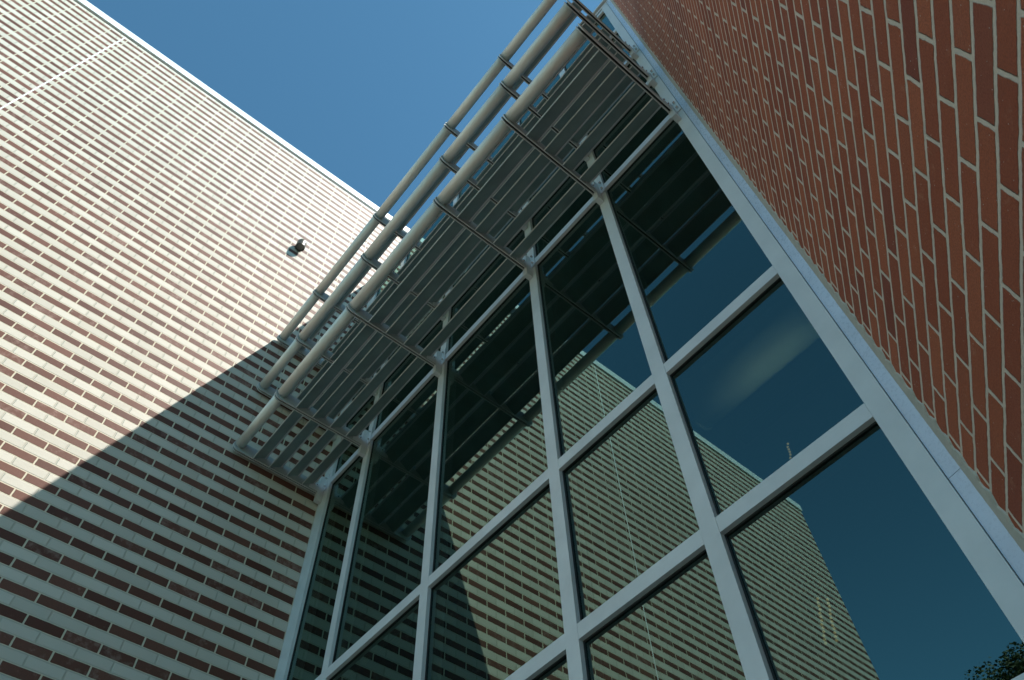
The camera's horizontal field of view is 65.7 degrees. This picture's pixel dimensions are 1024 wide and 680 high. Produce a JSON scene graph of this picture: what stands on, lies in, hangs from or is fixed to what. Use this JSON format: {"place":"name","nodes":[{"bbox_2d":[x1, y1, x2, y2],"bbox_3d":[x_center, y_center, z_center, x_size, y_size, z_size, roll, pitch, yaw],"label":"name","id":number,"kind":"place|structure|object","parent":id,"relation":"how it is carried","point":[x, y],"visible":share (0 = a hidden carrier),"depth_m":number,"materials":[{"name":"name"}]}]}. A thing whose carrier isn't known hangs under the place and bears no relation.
{"place":"outdoors","nodes":[
{"label":"outdoors","id":0,"kind":"place"},
{"bbox_2d":[87,0,601,228],"label":"sky","id":1,"kind":"structure","parent":0,"point":[361,88],"materials":[{"name":"blue"}]},
{"label":"ground","id":2,"kind":"structure","parent":0,"visible":0},
{"bbox_2d":[0,0,409,679],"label":"brick building","id":3,"kind":"structure","parent":2,"relation":"on","point":[160,274],"depth_m":8.84,"materials":[{"name":"white brick"}]},
{"bbox_2d":[295,239,306,251],"bbox_3d":[-3.339,-1.510,12.562,0.148,0.210,0.162,34,-65,-21],"label":"wall light","id":4,"kind":"object","parent":3,"relation":"attached to","point":[300,245],"visible":1,"depth_m":12.49,"materials":[{"name":"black metal"}]},
{"bbox_2d":[274,0,1023,679],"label":"glass facade","id":5,"kind":"structure","parent":2,"relation":"on","point":[660,418],"depth_m":4.65,"materials":[{"name":"blue glass"}]},
{"bbox_2d":[232,23,681,504],"bbox_3d":[-0.811,-0.432,7.790,1.151,0.425,5.721,34,-65,-21],"label":"sunshade","id":6,"kind":"object","parent":5,"relation":"attached to","point":[431,355],"visible":1,"depth_m":7.52,"materials":[{"name":"silver metal"}]},
{"bbox_2d":[256,0,657,441],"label":"sunshade","id":7,"kind":"object","parent":5,"relation":"attached to","point":[508,82],"visible":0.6,"depth_m":8.40,"materials":[{"name":"silver metal"}]},
{"bbox_2d":[277,0,638,376],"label":"sunshade","id":8,"kind":"object","parent":5,"relation":"attached to","point":[479,89],"visible":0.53,"depth_m":9.29,"materials":[{"name":"silver metal"}]},
{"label":"pavement","id":9,"kind":"structure","parent":0,"visible":0},
{"bbox_2d":[610,0,1023,551],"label":"brick wall","id":10,"kind":"structure","parent":9,"relation":"on","point":[873,150],"depth_m":2.71,"materials":[{"name":"red brick"}]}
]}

